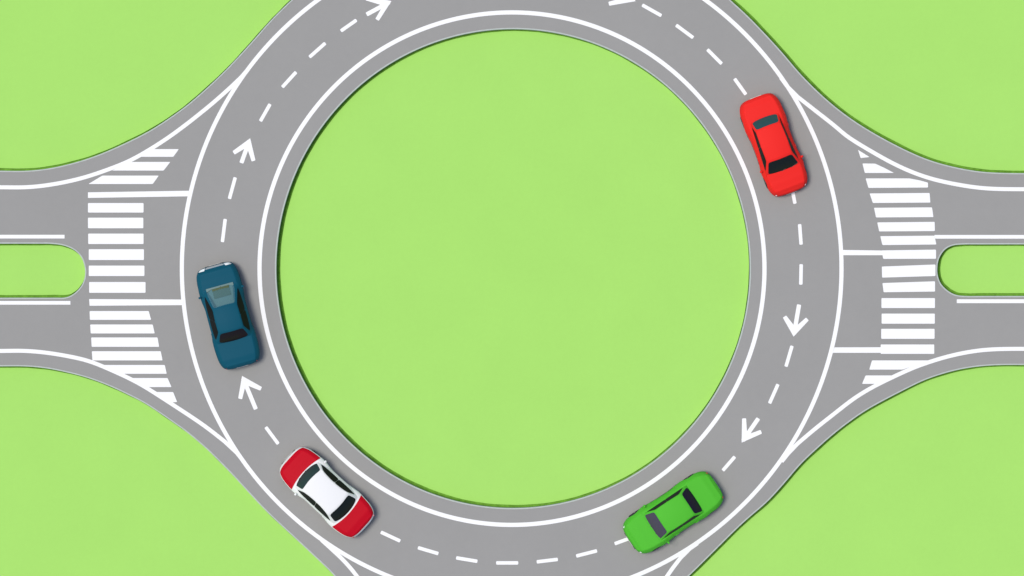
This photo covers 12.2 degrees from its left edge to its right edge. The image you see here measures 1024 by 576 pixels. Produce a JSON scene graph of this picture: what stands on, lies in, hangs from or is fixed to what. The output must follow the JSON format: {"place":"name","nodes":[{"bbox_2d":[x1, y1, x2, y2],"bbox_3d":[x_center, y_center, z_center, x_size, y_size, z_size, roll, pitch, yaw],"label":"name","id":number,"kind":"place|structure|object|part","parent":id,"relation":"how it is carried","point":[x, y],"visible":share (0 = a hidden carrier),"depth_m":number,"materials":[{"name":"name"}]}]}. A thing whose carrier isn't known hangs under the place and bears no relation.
{"place":"outdoors","nodes":[
{"label":"outdoors","id":0,"kind":"place"},
{"bbox_2d":[0,0,289,168],"bbox_3d":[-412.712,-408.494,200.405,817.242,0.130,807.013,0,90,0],"label":"lawn","id":1,"kind":"structure","parent":0,"point":[80,79],"depth_m":200.34,"materials":[{"name":"green plant"}]},
{"bbox_2d":[0,368,333,575],"bbox_3d":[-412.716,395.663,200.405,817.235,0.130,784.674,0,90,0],"label":"lawn","id":2,"kind":"structure","parent":0,"point":[98,478],"depth_m":200.34,"materials":[{"name":"green plant"}]},
{"bbox_2d":[0,0,1023,575],"bbox_3d":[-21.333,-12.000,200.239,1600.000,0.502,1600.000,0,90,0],"label":"road","id":3,"kind":"structure","parent":0,"point":[854,308],"depth_m":200.00,"materials":[{"name":"grey asphalt"}]},
{"bbox_2d":[197,262,259,369],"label":"car","id":4,"kind":"object","parent":3,"relation":"on","point":[224,303],"visible":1,"depth_m":199.07,"materials":[{"name":"teal paint"}]},
{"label":"side window","id":5,"kind":"part","parent":4,"relation":"part of","materials":[{"name":"black glass"}]},
{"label":"side window","id":6,"kind":"part","parent":4,"relation":"part of","materials":[{"name":"black glass"}]},
{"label":"rear window","id":7,"kind":"part","parent":4,"relation":"part of","materials":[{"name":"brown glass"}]},
{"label":"side window","id":8,"kind":"part","parent":4,"relation":"part of","materials":[{"name":"black glass"}]},
{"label":"side window","id":9,"kind":"part","parent":4,"relation":"part of","materials":[{"name":"black glass"}]},
{"bbox_2d":[280,447,373,537],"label":"car","id":10,"kind":"object","parent":3,"relation":"on","point":[316,482],"visible":1,"depth_m":199.09,"materials":[{"name":"red paint"}]},
{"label":"side window","id":11,"kind":"part","parent":10,"relation":"part of","materials":[{"name":"black glass"}]},
{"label":"side window","id":12,"kind":"part","parent":10,"relation":"part of","materials":[{"name":"black glass"}]},
{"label":"side window","id":13,"kind":"part","parent":10,"relation":"part of","materials":[{"name":"black glass"}]},
{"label":"rear window","id":14,"kind":"part","parent":10,"relation":"part of","materials":[{"name":"black glass"}]},
{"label":"side window","id":15,"kind":"part","parent":10,"relation":"part of","materials":[{"name":"black glass"}]},
{"bbox_2d":[623,471,722,552],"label":"car","id":16,"kind":"object","parent":3,"relation":"on","point":[670,514],"visible":1,"depth_m":199.10,"materials":[{"name":"green paint"}]},
{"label":"side window","id":17,"kind":"part","parent":16,"relation":"part of","materials":[{"name":"black glass"}]},
{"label":"side window","id":18,"kind":"part","parent":16,"relation":"part of","materials":[{"name":"black glass"}]},
{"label":"side window","id":19,"kind":"part","parent":16,"relation":"part of","materials":[{"name":"black glass"}]},
{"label":"side window","id":20,"kind":"part","parent":16,"relation":"part of","materials":[{"name":"black glass"}]},
{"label":"rear window","id":21,"kind":"part","parent":16,"relation":"part of","materials":[{"name":"black glass"}]},
{"bbox_2d":[740,93,806,196],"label":"car","id":22,"kind":"object","parent":3,"relation":"on","point":[763,118],"visible":1,"depth_m":199.10,"materials":[{"name":"red paint"}]},
{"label":"side window","id":23,"kind":"part","parent":22,"relation":"part of","materials":[{"name":"black glass"}]},
{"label":"side window","id":24,"kind":"part","parent":22,"relation":"part of","materials":[{"name":"black glass"}]},
{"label":"rear window","id":25,"kind":"part","parent":22,"relation":"part of","materials":[{"name":"green glass"}]},
{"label":"side window","id":26,"kind":"part","parent":22,"relation":"part of","materials":[{"name":"black glass"}]},
{"bbox_2d":[0,0,1023,575],"bbox_3d":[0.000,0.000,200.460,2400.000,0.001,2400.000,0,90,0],"label":"curb","id":27,"kind":"structure","parent":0,"point":[326,412],"depth_m":200.46,"materials":[{"name":"grey concrete"}]},
{"bbox_2d":[0,245,84,294],"bbox_3d":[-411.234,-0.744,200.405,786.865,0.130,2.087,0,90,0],"label":"traffic island","id":28,"kind":"structure","parent":27,"relation":"on","point":[40,270],"depth_m":200.34,"materials":[{"name":"green plant"}]},
{"bbox_2d":[0,242,86,298],"bbox_3d":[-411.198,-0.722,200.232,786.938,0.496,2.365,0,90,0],"label":"kerb","id":29,"kind":"structure","parent":27,"relation":"on","point":[47,243],"depth_m":199.98,"materials":[{"name":"concrete"}]},
{"bbox_2d":[0,0,292,171],"bbox_3d":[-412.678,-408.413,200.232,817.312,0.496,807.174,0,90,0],"label":"kerb","id":30,"kind":"structure","parent":27,"relation":"on","point":[167,119],"depth_m":199.98,"materials":[{"name":"concrete"}]},
{"bbox_2d":[0,365,335,575],"bbox_3d":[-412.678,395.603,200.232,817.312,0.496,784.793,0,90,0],"label":"kerb","id":31,"kind":"structure","parent":27,"relation":"on","point":[188,433],"depth_m":199.98,"materials":[{"name":"concrete"}]},
{"bbox_2d":[275,28,750,508],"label":"kerb","id":32,"kind":"structure","parent":27,"relation":"on","point":[699,120],"depth_m":199.98,"materials":[{"name":"concrete"}]},
{"bbox_2d":[280,31,748,504],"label":"central island","id":33,"kind":"structure","parent":27,"relation":"on","point":[514,267],"depth_m":200.34,"materials":[{"name":"green plant"}]},
{"bbox_2d":[688,364,1023,575],"bbox_3d":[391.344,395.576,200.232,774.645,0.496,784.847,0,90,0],"label":"kerb","id":34,"kind":"structure","parent":27,"relation":"on","point":[830,436],"depth_m":199.98,"materials":[{"name":"concrete"}]},
{"bbox_2d":[729,0,1023,173],"bbox_3d":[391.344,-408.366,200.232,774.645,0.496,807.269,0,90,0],"label":"kerb","id":35,"kind":"structure","parent":27,"relation":"on","point":[853,120],"depth_m":199.98,"materials":[{"name":"concrete"}]},
{"bbox_2d":[936,243,1023,296],"bbox_3d":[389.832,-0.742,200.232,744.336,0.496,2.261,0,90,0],"label":"kerb","id":36,"kind":"structure","parent":27,"relation":"on","point":[971,243],"depth_m":199.98,"materials":[{"name":"concrete"}]},
{"bbox_2d":[940,246,1023,292],"bbox_3d":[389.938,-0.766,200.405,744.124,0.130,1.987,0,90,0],"label":"traffic island","id":37,"kind":"structure","parent":27,"relation":"on","point":[981,269],"depth_m":200.34,"materials":[{"name":"green plant"}]},
{"bbox_2d":[692,366,1023,575],"bbox_3d":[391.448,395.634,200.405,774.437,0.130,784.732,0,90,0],"label":"lawn","id":38,"kind":"structure","parent":0,"point":[926,478],"depth_m":200.34,"materials":[{"name":"green plant"}]},
{"bbox_2d":[735,0,1023,170],"bbox_3d":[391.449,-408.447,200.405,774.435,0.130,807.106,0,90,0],"label":"lawn","id":39,"kind":"structure","parent":0,"point":[941,80],"depth_m":200.34,"materials":[{"name":"green plant"}]}
]}

